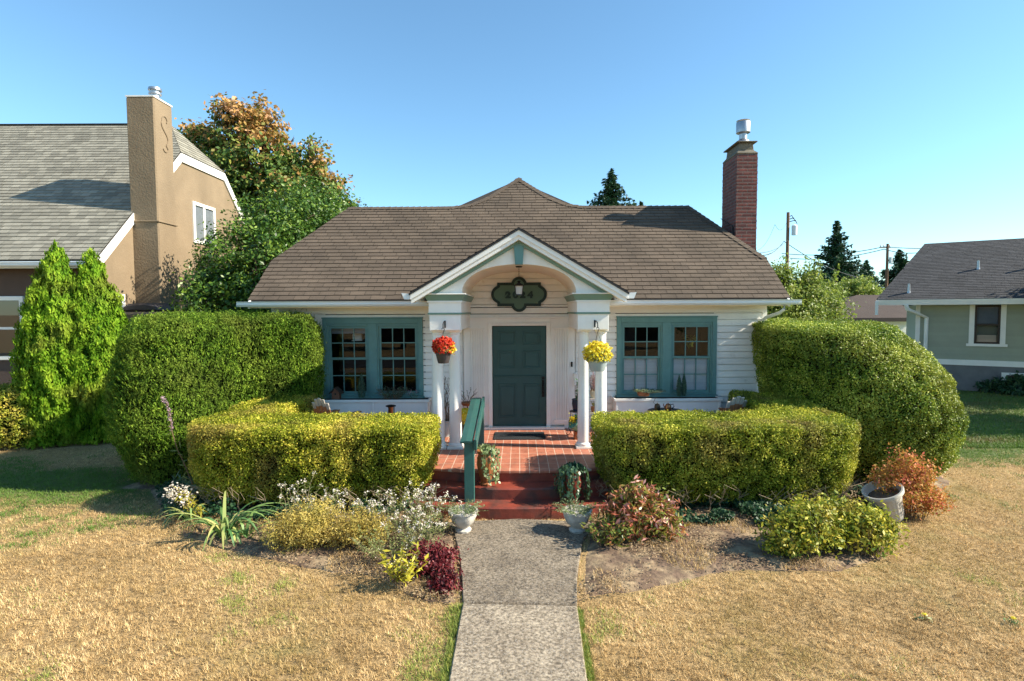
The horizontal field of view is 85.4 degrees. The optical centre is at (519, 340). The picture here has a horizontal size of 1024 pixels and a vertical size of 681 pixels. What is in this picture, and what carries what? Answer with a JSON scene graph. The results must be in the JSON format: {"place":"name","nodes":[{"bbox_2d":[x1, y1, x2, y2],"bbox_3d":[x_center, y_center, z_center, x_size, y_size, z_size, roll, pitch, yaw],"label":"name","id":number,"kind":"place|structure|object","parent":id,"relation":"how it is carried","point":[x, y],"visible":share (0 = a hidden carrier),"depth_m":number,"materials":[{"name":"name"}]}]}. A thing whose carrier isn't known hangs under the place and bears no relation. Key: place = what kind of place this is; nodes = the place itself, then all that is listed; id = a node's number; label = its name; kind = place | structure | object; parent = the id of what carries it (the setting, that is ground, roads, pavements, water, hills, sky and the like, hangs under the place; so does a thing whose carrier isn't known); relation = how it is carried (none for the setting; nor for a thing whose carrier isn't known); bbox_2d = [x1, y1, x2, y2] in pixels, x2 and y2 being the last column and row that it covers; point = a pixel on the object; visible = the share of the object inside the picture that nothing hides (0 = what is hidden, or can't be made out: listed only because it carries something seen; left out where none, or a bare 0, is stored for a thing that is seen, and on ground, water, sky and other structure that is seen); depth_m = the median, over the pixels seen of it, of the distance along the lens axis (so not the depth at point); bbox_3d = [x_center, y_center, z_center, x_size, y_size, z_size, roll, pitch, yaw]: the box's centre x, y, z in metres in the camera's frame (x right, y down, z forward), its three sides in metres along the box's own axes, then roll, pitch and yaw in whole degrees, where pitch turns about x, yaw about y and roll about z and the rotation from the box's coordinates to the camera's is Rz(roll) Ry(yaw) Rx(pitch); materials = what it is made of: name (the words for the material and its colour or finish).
{"place":"outdoors","nodes":[
{"label":"outdoors","id":0,"kind":"place"},
{"bbox_2d":[0,86,244,384],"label":"stucco house","id":1,"kind":"structure","parent":0,"point":[140,195],"depth_m":14.45,"materials":[{"name":"paint"}]},
{"bbox_2d":[0,296,24,359],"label":"window frame","id":2,"kind":"structure","parent":1,"relation":"in","point":[9,315],"depth_m":13.32,"materials":[{"name":"white wood"}]},
{"bbox_2d":[192,201,215,243],"bbox_3d":[-9.894,-3.633,17.437,0.070,1.249,1.228,0,3,0],"label":"window","id":3,"kind":"structure","parent":1,"relation":"in","point":[200,212],"depth_m":17.30,"materials":[{"name":"white glass"}]},
{"bbox_2d":[123,303,177,311],"bbox_3d":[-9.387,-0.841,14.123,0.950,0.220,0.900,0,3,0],"label":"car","id":4,"kind":"object","parent":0,"point":[143,307],"visible":0.75,"depth_m":13.70,"materials":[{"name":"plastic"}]},
{"bbox_2d":[120,478,459,602],"bbox_3d":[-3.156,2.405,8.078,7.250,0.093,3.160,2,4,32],"label":"soil","id":5,"kind":"structure","parent":0,"point":[317,554],"depth_m":6.62,"materials":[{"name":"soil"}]},
{"bbox_2d":[160,396,200,501],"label":"tall flower stalk","id":6,"kind":"object","parent":5,"relation":"on","point":[168,412],"visible":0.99,"depth_m":7.87,"materials":[{"name":"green plant"}]},
{"bbox_2d":[154,504,208,528],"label":"iris plant","id":7,"kind":"object","parent":5,"relation":"on","point":[186,516],"visible":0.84,"depth_m":7.41,"materials":[{"name":"green plant"}]},
{"bbox_2d":[162,481,206,519],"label":"aster plant","id":8,"kind":"object","parent":5,"relation":"on","point":[170,493],"visible":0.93,"depth_m":7.43,"materials":[{"name":"white plant"}]},
{"bbox_2d":[172,468,212,502],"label":"strappy weeds","id":9,"kind":"object","parent":5,"relation":"on","point":[185,481],"visible":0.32,"depth_m":8.08,"materials":[{"name":"plant"}]},
{"bbox_2d":[152,491,287,549],"bbox_3d":[-3.671,2.243,6.995,1.441,0.427,1.138,0,3,0],"label":"iris plant","id":10,"kind":"object","parent":5,"relation":"on","point":[223,530],"visible":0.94,"depth_m":6.89,"materials":[{"name":"green plant"}]},
{"bbox_2d":[211,508,276,543],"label":"iris plant","id":11,"kind":"object","parent":5,"relation":"on","point":[243,529],"visible":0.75,"depth_m":6.97,"materials":[{"name":"green plant"}]},
{"bbox_2d":[155,478,419,522],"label":"flowers","id":12,"kind":"object","parent":5,"relation":"on","point":[212,506],"visible":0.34,"depth_m":7.72,"materials":[{"name":"plant"}]},
{"bbox_2d":[277,472,322,516],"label":"aster plant","id":13,"kind":"object","parent":5,"relation":"on","point":[296,498],"visible":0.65,"depth_m":7.29,"materials":[{"name":"white plant"}]},
{"bbox_2d":[254,494,349,555],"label":"dry shrub","id":14,"kind":"object","parent":5,"relation":"on","point":[314,522],"visible":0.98,"depth_m":6.54,"materials":[{"name":"plant"}]},
{"bbox_2d":[170,510,452,599],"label":"weeds","id":15,"kind":"object","parent":5,"relation":"on","point":[341,553],"visible":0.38,"depth_m":6.25,"materials":[{"name":"green plant"}]},
{"bbox_2d":[178,390,445,512],"bbox_3d":[-3.012,1.679,9.005,3.967,1.400,2.973,0,3,0],"label":"boxwood hedge","id":16,"kind":"object","parent":5,"relation":"on","point":[260,448],"visible":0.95,"depth_m":7.73,"materials":[{"name":"green plant"}]},
{"bbox_2d":[290,488,348,516],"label":"aster plant","id":17,"kind":"object","parent":5,"relation":"on","point":[327,493],"visible":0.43,"depth_m":7.14,"materials":[{"name":"white plant"}]},
{"bbox_2d":[325,498,361,531],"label":"aster plant","id":18,"kind":"object","parent":5,"relation":"on","point":[343,511],"visible":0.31,"depth_m":6.99,"materials":[{"name":"white plant"}]},
{"bbox_2d":[334,488,383,523],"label":"aster plant","id":19,"kind":"object","parent":5,"relation":"on","point":[362,503],"visible":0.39,"depth_m":7.10,"materials":[{"name":"white plant"}]},
{"bbox_2d":[324,499,396,551],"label":"dry shrub","id":20,"kind":"object","parent":5,"relation":"on","point":[352,530],"visible":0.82,"depth_m":6.55,"materials":[{"name":"plant"}]},
{"bbox_2d":[363,489,409,526],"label":"aster plant","id":21,"kind":"object","parent":5,"relation":"on","point":[387,504],"visible":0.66,"depth_m":7.09,"materials":[{"name":"white plant"}]},
{"bbox_2d":[347,515,429,563],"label":"weedy shrub","id":22,"kind":"object","parent":5,"relation":"on","point":[374,548],"visible":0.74,"depth_m":6.25,"materials":[{"name":"green plant"}]},
{"bbox_2d":[380,507,421,545],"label":"aster plant","id":23,"kind":"object","parent":5,"relation":"on","point":[397,526],"visible":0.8,"depth_m":6.77,"materials":[{"name":"white plant"}]},
{"bbox_2d":[375,539,428,586],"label":"lime plant","id":24,"kind":"object","parent":5,"relation":"on","point":[406,575],"visible":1,"depth_m":5.69,"materials":[{"name":"yellow plant"}]},
{"bbox_2d":[383,482,432,530],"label":"aster plant","id":25,"kind":"object","parent":5,"relation":"on","point":[407,514],"visible":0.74,"depth_m":7.08,"materials":[{"name":"white plant"}]},
{"bbox_2d":[398,511,442,547],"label":"aster plant","id":26,"kind":"object","parent":5,"relation":"on","point":[408,530],"visible":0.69,"depth_m":6.56,"materials":[{"name":"white plant"}]},
{"bbox_2d":[406,478,449,529],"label":"aster plant","id":27,"kind":"object","parent":5,"relation":"on","point":[432,495],"visible":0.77,"depth_m":7.18,"materials":[{"name":"white plant"}]},
{"bbox_2d":[408,505,455,544],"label":"aster plant","id":28,"kind":"object","parent":5,"relation":"on","point":[424,526],"visible":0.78,"depth_m":6.67,"materials":[{"name":"white plant"}]},
{"bbox_2d":[404,534,468,578],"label":"red plant","id":29,"kind":"object","parent":5,"relation":"on","point":[439,552],"visible":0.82,"depth_m":5.96,"materials":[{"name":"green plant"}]},
{"bbox_2d":[419,494,461,535],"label":"aster plant","id":30,"kind":"object","parent":5,"relation":"on","point":[436,513],"visible":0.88,"depth_m":6.98,"materials":[{"name":"white plant"}]},
{"bbox_2d":[423,559,464,595],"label":"red plant","id":31,"kind":"object","parent":5,"relation":"on","point":[446,578],"visible":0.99,"depth_m":5.61,"materials":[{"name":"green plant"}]},
{"bbox_2d":[312,398,361,417],"bbox_3d":[-3.293,1.395,9.869,0.580,0.862,0.830,1,3,20],"label":"adirondack chair","id":32,"kind":"object","parent":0,"point":[318,402],"visible":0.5,"depth_m":9.54,"materials":[{"name":"grey wood"}]},
{"bbox_2d":[461,387,475,407],"bbox_3d":[-1.029,1.316,10.678,0.579,0.917,0.328,1,3,16],"label":"twig planter","id":33,"kind":"object","parent":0,"point":[466,403],"visible":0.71,"depth_m":10.67,"materials":[{"name":"ceramic"}]},
{"bbox_2d":[0,390,1023,680],"bbox_3d":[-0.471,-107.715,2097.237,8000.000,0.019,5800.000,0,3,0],"label":"lawn","id":34,"kind":"structure","parent":0,"point":[386,640],"depth_m":5.36,"materials":[{"name":"plant"}]},
{"bbox_2d":[0,380,39,449],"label":"rounded shrub","id":35,"kind":"object","parent":34,"relation":"on","point":[14,430],"visible":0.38,"depth_m":11.44,"materials":[{"name":"plant"}]},
{"bbox_2d":[8,239,88,449],"bbox_3d":[-9.998,0.032,12.112,1.730,4.468,1.726,0,3,0],"label":"arborvitae","id":36,"kind":"object","parent":34,"relation":"on","point":[37,373],"visible":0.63,"depth_m":11.58,"materials":[{"name":"green plant"}]},
{"bbox_2d":[57,248,128,444],"bbox_3d":[-9.403,0.081,12.406,1.699,4.311,1.727,0,3,0],"label":"arborvitae","id":37,"kind":"object","parent":34,"relation":"on","point":[101,320],"visible":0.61,"depth_m":11.90,"materials":[{"name":"green plant"}]},
{"bbox_2d":[99,307,328,485],"bbox_3d":[-5.995,0.790,11.071,3.588,2.940,4.706,-2,4,-32],"label":"yew hedge","id":38,"kind":"object","parent":34,"relation":"on","point":[190,366],"visible":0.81,"depth_m":9.10,"materials":[{"name":"plant"}]},
{"bbox_2d":[174,89,360,273],"bbox_3d":[-10.299,-4.079,22.626,8.554,11.550,5.917,0,3,0],"label":"maple tree","id":39,"kind":"object","parent":34,"relation":"on","point":[232,155],"visible":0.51,"depth_m":21.17,"materials":[{"name":"green plant"}]},
{"bbox_2d":[168,172,367,313],"bbox_3d":[-6.314,-1.531,15.769,3.578,7.139,7.762,0,3,7],"label":"laurel tree","id":40,"kind":"object","parent":34,"relation":"on","point":[304,212],"visible":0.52,"depth_m":13.24,"materials":[{"name":"green plant"}]},
{"bbox_2d":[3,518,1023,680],"bbox_3d":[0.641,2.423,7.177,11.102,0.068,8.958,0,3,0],"label":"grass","id":41,"kind":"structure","parent":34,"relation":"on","point":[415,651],"depth_m":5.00,"materials":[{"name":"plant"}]},
{"bbox_2d":[440,603,596,680],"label":"edging grass","id":42,"kind":"structure","parent":34,"relation":"on","point":[587,652],"depth_m":4.66,"materials":[{"name":"plant"}]},
{"bbox_2d":[236,119,801,519],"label":"cottage","id":43,"kind":"structure","parent":34,"relation":"on","point":[647,288],"depth_m":10.96,"materials":[{"name":"wood"}]},
{"bbox_2d":[329,386,343,398],"bbox_3d":[-3.555,1.014,10.793,0.240,0.235,0.190,0,3,0],"label":"birdhouse","id":44,"kind":"object","parent":43,"relation":"on","point":[337,392],"visible":1,"depth_m":10.73,"materials":[{"name":"brown wood"}]},
{"bbox_2d":[356,374,366,397],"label":"cone shrub","id":45,"kind":"object","parent":43,"relation":"on","point":[361,382],"visible":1,"depth_m":10.76,"materials":[{"name":"plant"}]},
{"bbox_2d":[321,317,424,398],"bbox_3d":[-2.884,0.343,11.010,2.010,1.607,0.205,0,3,0],"label":"window","id":46,"kind":"structure","parent":43,"relation":"in","point":[371,327],"depth_m":10.95,"materials":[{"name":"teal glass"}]},
{"bbox_2d":[371,385,411,398],"bbox_3d":[-2.450,0.997,10.774,0.742,0.247,0.684,0,3,0],"label":"wire basket","id":47,"kind":"object","parent":43,"relation":"on","point":[388,394],"visible":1,"depth_m":10.76,"materials":[{"name":"metal"}]},
{"bbox_2d":[435,321,450,363],"bbox_3d":[-1.250,0.023,9.001,0.270,0.683,0.357,-2,3,-30],"label":"hanging pot","id":48,"kind":"object","parent":43,"relation":"hanging from","point":[443,358],"visible":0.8,"depth_m":8.89,"materials":[{"name":"plastic"}]},
{"bbox_2d":[431,336,456,354],"bbox_3d":[-1.215,0.092,8.970,0.428,0.351,0.404,0,3,0],"label":"chrysanthemum","id":49,"kind":"object","parent":48,"relation":"in","point":[442,345],"visible":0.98,"depth_m":8.86,"materials":[{"name":"plant"}]},
{"bbox_2d":[445,421,448,436],"bbox_3d":[-1.375,1.641,10.400,0.240,0.300,0.240,0,3,0],"label":"pale pot","id":50,"kind":"object","parent":43,"relation":"on","point":[446,428],"visible":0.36,"depth_m":10.30,"materials":[{"name":"ceramic"}]},
{"bbox_2d":[444,377,448,420],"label":"bare shrub","id":51,"kind":"object","parent":50,"relation":"on","point":[446,396],"visible":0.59,"depth_m":10.36,"materials":[{"name":"plant"}]},
{"bbox_2d":[460,397,484,502],"bbox_3d":[-0.699,1.612,8.559,0.228,1.226,1.843,0,3,0],"label":"handrail","id":52,"kind":"object","parent":43,"relation":"on","point":[469,439],"visible":0.89,"depth_m":7.78,"materials":[{"name":"wood"}]},
{"bbox_2d":[476,449,494,485],"bbox_3d":[-0.482,1.837,8.035,0.272,0.500,0.272,0,3,0],"label":"glazed urn","id":53,"kind":"object","parent":43,"relation":"on","point":[484,481],"visible":0.62,"depth_m":7.95,"materials":[{"name":"brown ceramic"}]},
{"bbox_2d":[475,443,500,484],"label":"trailing vine","id":54,"kind":"object","parent":53,"relation":"in","point":[485,449],"visible":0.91,"depth_m":7.87,"materials":[{"name":"plant"}]},
{"bbox_2d":[491,277,546,311],"bbox_3d":[-0.004,-0.904,10.870,1.093,0.689,0.056,0,3,0],"label":"house number sign","id":55,"kind":"object","parent":43,"relation":"attached to","point":[534,294],"visible":0.79,"depth_m":10.86,"materials":[{"name":"wood"}]},
{"bbox_2d":[514,266,523,294],"bbox_3d":[-0.004,-1.026,9.509,0.190,0.494,0.190,0,3,0],"label":"hanging lantern","id":56,"kind":"object","parent":43,"relation":"hanging from","point":[518,288],"visible":1,"depth_m":9.46,"materials":[{"name":"glass"}]},
{"bbox_2d":[493,326,545,425],"bbox_3d":[0.003,0.711,10.980,1.060,1.985,0.136,0,3,0],"label":"door","id":57,"kind":"structure","parent":43,"relation":"in","point":[519,352],"depth_m":10.99,"materials":[{"name":"teal wood"}]},
{"bbox_2d":[493,432,545,439],"bbox_3d":[0.003,1.779,10.363,0.947,0.015,0.610,0,3,0],"label":"doormat","id":58,"kind":"object","parent":43,"relation":"on","point":[519,435],"visible":1,"depth_m":10.28,"materials":[{"name":"rubber"}]},
{"bbox_2d":[564,469,581,503],"bbox_3d":[0.750,2.027,7.748,0.250,0.460,0.254,0,3,0],"label":"glazed urn","id":59,"kind":"object","parent":43,"relation":"on","point":[575,481],"visible":0.4,"depth_m":7.66,"materials":[{"name":"red ceramic"}]},
{"bbox_2d":[551,461,591,504],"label":"trailing vine","id":60,"kind":"object","parent":59,"relation":"hanging from","point":[570,467],"visible":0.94,"depth_m":7.65,"materials":[{"name":"plant"}]},
{"bbox_2d":[573,430,576,439],"bbox_3d":[1.095,1.719,10.145,0.190,0.150,0.180,0,3,0],"label":"wooden crate","id":61,"kind":"object","parent":43,"relation":"on","point":[575,434],"visible":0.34,"depth_m":10.06,"materials":[{"name":"brown wood"}]},
{"bbox_2d":[568,414,577,430],"bbox_3d":[1.067,1.505,10.075,0.330,0.330,0.280,-1,3,-21],"label":"teal pot","id":62,"kind":"object","parent":61,"relation":"on","point":[573,426],"visible":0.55,"depth_m":10.02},
{"bbox_2d":[588,320,608,371],"bbox_3d":[1.221,0.080,8.928,0.350,0.811,0.488,-2,3,-28],"label":"hanging pot","id":63,"kind":"object","parent":43,"relation":"hanging from","point":[594,366],"visible":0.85,"depth_m":8.78,"materials":[{"name":"ceramic"}]},
{"bbox_2d":[582,340,613,362],"bbox_3d":[1.255,0.203,8.884,0.514,0.418,0.528,0,3,0],"label":"chrysanthemum","id":64,"kind":"object","parent":63,"relation":"in","point":[594,350],"visible":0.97,"depth_m":8.74,"materials":[{"name":"plant"}]},
{"bbox_2d":[637,391,648,395],"bbox_3d":[2.399,1.022,10.739,0.227,0.100,0.140,0,3,0],"label":"terracotta trough","id":65,"kind":"object","parent":43,"relation":"on","point":[639,393],"visible":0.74,"depth_m":10.67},
{"bbox_2d":[632,387,664,393],"bbox_3d":[2.511,0.962,10.686,0.675,0.123,0.619,0,3,0],"label":"trailing juniper","id":66,"kind":"object","parent":65,"relation":"in","point":[641,390],"visible":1,"depth_m":10.65,"materials":[{"name":"plant"}]},
{"bbox_2d":[615,316,717,396],"bbox_3d":[2.908,0.316,11.038,2.011,1.607,0.260,0,3,0],"label":"window","id":67,"kind":"structure","parent":43,"relation":"in","point":[662,371],"depth_m":10.98,"materials":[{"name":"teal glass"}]},
{"bbox_2d":[676,375,681,396],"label":"cone shrub","id":68,"kind":"object","parent":43,"relation":"on","point":[679,388],"visible":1,"depth_m":10.76,"materials":[{"name":"plant"}]},
{"bbox_2d":[681,373,686,395],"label":"cone shrub","id":69,"kind":"object","parent":43,"relation":"on","point":[684,389],"visible":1,"depth_m":10.78,"materials":[{"name":"plant"}]},
{"bbox_2d":[681,335,695,347],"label":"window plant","id":70,"kind":"object","parent":43,"relation":"on","point":[690,344],"depth_m":11.29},
{"bbox_2d":[696,396,747,416],"bbox_3d":[3.627,1.365,9.869,0.665,0.864,0.830,-1,3,-20],"label":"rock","id":71,"kind":"object","parent":43,"relation":"on","point":[736,405],"visible":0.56,"depth_m":9.53,"materials":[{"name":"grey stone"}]},
{"bbox_3d":[-1.022,1.677,10.453,0.240,0.220,0.240,0,3,0],"label":"yellow mum pot","id":72,"kind":"object","parent":43,"relation":"on","visible":0},
{"bbox_2d":[461,407,468,425],"bbox_3d":[-1.024,1.452,10.442,0.351,0.383,0.358,0,3,0],"label":"yellow chrysanthemum","id":73,"kind":"object","parent":72,"relation":"in","point":[464,410],"visible":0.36,"depth_m":10.32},
{"bbox_2d":[586,168,636,205],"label":"fir tree","id":74,"kind":"object","parent":34,"relation":"on","point":[608,196],"visible":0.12,"depth_m":46.96,"materials":[{"name":"green plant"}]},
{"bbox_2d":[785,212,797,280],"bbox_3d":[18.494,-3.967,37.781,0.762,9.444,0.351,0,3,13],"label":"utility pole","id":75,"kind":"object","parent":34,"relation":"on","point":[793,228],"visible":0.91,"depth_m":37.60,"materials":[{"name":"brown wood"}]},
{"bbox_2d":[767,253,866,320],"bbox_3d":[8.936,-0.472,17.857,3.922,4.677,2.692,-2,3,-25],"label":"apple tree","id":76,"kind":"object","parent":34,"relation":"on","point":[807,288],"visible":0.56,"depth_m":17.54,"materials":[{"name":"green plant"}]},
{"bbox_2d":[801,220,883,292],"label":"fir tree","id":77,"kind":"object","parent":34,"relation":"on","point":[834,256],"visible":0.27,"depth_m":58.85,"materials":[{"name":"green plant"}]},
{"bbox_2d":[825,274,884,297],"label":"background shrub","id":78,"kind":"object","parent":34,"relation":"on","point":[861,285],"visible":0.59,"depth_m":35.26,"materials":[{"name":"green plant"}]},
{"bbox_2d":[832,295,906,333],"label":"garage","id":79,"kind":"structure","parent":34,"relation":"on","point":[895,315],"depth_m":30.97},
{"bbox_2d":[858,259,881,288],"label":"fir tree","id":80,"kind":"object","parent":34,"relation":"on","point":[867,267],"visible":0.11,"depth_m":74.26,"materials":[{"name":"green plant"}]},
{"bbox_2d":[880,244,892,288],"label":"utility pole","id":81,"kind":"object","parent":34,"relation":"on","point":[888,259],"visible":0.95,"depth_m":61.55,"materials":[{"name":"brown wood"}]},
{"bbox_2d":[874,249,911,305],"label":"fir tree","id":82,"kind":"object","parent":34,"relation":"on","point":[899,263],"visible":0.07,"depth_m":65.39,"materials":[{"name":"green plant"}]},
{"bbox_2d":[875,238,1023,392],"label":"sage house","id":83,"kind":"structure","parent":34,"relation":"on","point":[965,318],"depth_m":19.49,"materials":[{"name":"green"}]},
{"bbox_2d":[966,305,1007,346],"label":"window","id":84,"kind":"structure","parent":83,"relation":"in","point":[995,315],"depth_m":18.97,"materials":[{"name":"white glass"}]},
{"bbox_2d":[973,377,1014,392],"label":"foundation plant","id":85,"kind":"object","parent":34,"relation":"on","point":[989,385],"visible":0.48,"depth_m":18.83,"materials":[{"name":"plant"}]},
{"bbox_2d":[993,370,1023,396],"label":"foundation plant","id":86,"kind":"object","parent":34,"relation":"on","point":[1007,386],"visible":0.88,"depth_m":18.31,"materials":[{"name":"plant"}]},
{"bbox_2d":[0,0,1023,287],"label":"sky","id":87,"kind":"structure","parent":0,"point":[900,123],"materials":[{"name":"blue"}]},
{"bbox_2d":[449,604,586,680],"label":"path","id":88,"kind":"structure","parent":0,"point":[500,642],"depth_m":4.65,"materials":[{"name":"concrete"}]},
{"bbox_2d":[449,519,592,605],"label":"path","id":89,"kind":"structure","parent":0,"point":[520,561],"depth_m":6.23,"materials":[{"name":"concrete"}]},
{"bbox_2d":[448,504,477,533],"bbox_3d":[-0.719,2.304,7.114,0.387,0.275,0.386,0,3,0],"label":"stone pot","id":90,"kind":"object","parent":89,"relation":"on","point":[462,522],"visible":0.82,"depth_m":7.00,"materials":[{"name":"stone"}]},
{"bbox_2d":[443,499,487,516],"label":"potted succulent","id":91,"kind":"object","parent":90,"relation":"in","point":[471,509],"visible":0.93,"depth_m":7.12,"materials":[{"name":"plant"}]},
{"bbox_2d":[562,505,591,533],"bbox_3d":[0.743,2.299,7.098,0.387,0.275,0.386,0,3,0],"label":"stone pot","id":92,"kind":"object","parent":89,"relation":"on","point":[573,521],"visible":0.8,"depth_m":6.99,"materials":[{"name":"stone"}]},
{"bbox_2d":[551,498,597,516],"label":"potted succulent","id":93,"kind":"object","parent":92,"relation":"in","point":[584,510],"visible":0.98,"depth_m":7.11,"materials":[{"name":"plant"}]},
{"bbox_2d":[577,474,949,599],"bbox_3d":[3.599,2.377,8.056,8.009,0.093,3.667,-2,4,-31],"label":"soil","id":94,"kind":"structure","parent":0,"point":[606,558],"depth_m":6.29,"materials":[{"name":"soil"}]},
{"bbox_2d":[581,513,633,547],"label":"nandina shrub","id":95,"kind":"object","parent":94,"relation":"on","point":[608,540],"visible":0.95,"depth_m":6.58,"materials":[{"name":"plant"}]},
{"bbox_2d":[593,475,690,546],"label":"nandina shrub","id":96,"kind":"object","parent":94,"relation":"on","point":[641,510],"visible":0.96,"depth_m":6.77,"materials":[{"name":"plant"}]},
{"bbox_2d":[590,389,864,512],"bbox_3d":[3.241,1.683,8.421,4.356,1.400,2.805,-2,4,-30],"label":"boxwood hedge","id":97,"kind":"object","parent":94,"relation":"on","point":[768,444],"visible":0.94,"depth_m":7.74,"materials":[{"name":"plant"}]},
{"bbox_2d":[589,510,911,591],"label":"weeds","id":98,"kind":"object","parent":94,"relation":"on","point":[705,556],"visible":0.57,"depth_m":6.35,"materials":[{"name":"brown plant"}]},
{"bbox_2d":[623,482,888,526],"bbox_3d":[3.378,2.255,7.834,4.077,0.291,1.420,0,3,0],"label":"ivy","id":99,"kind":"object","parent":94,"relation":"on","point":[757,509],"visible":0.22,"depth_m":7.51,"materials":[{"name":"plant"}]},
{"bbox_2d":[752,491,858,559],"bbox_3d":[3.344,2.130,6.388,1.182,0.709,0.965,-1,3,-18],"label":"leafy shrub","id":100,"kind":"object","parent":94,"relation":"on","point":[804,527],"visible":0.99,"depth_m":6.30,"materials":[{"name":"plant"}]},
{"bbox_2d":[749,316,969,483],"bbox_3d":[5.922,0.898,10.270,2.952,2.672,3.811,0,3,0],"label":"privet hedge","id":101,"kind":"object","parent":94,"relation":"on","point":[882,383],"visible":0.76,"depth_m":8.96,"materials":[{"name":"plant"}]},
{"bbox_2d":[816,490,914,558],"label":"leafy shrub","id":102,"kind":"object","parent":94,"relation":"on","point":[865,525],"visible":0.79,"depth_m":6.34,"materials":[{"name":"plant"}]},
{"bbox_2d":[861,480,904,522],"bbox_3d":[4.884,2.169,7.427,0.518,0.550,0.493,0,3,0],"label":"ribbed planter","id":103,"kind":"object","parent":94,"relation":"on","point":[892,501],"visible":0.72,"depth_m":7.33,"materials":[{"name":"grey plastic"}]},
{"bbox_2d":[863,442,956,520],"bbox_3d":[5.285,1.897,7.487,1.144,1.041,0.806,0,3,0],"label":"orange shrub","id":104,"kind":"object","parent":94,"relation":"on","point":[919,488],"visible":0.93,"depth_m":7.43,"materials":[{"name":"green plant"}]},
{"bbox_2d":[952,389,1023,447],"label":"grass","id":105,"kind":"structure","parent":0,"point":[1007,443],"depth_m":13.78,"materials":[{"name":"plant"}]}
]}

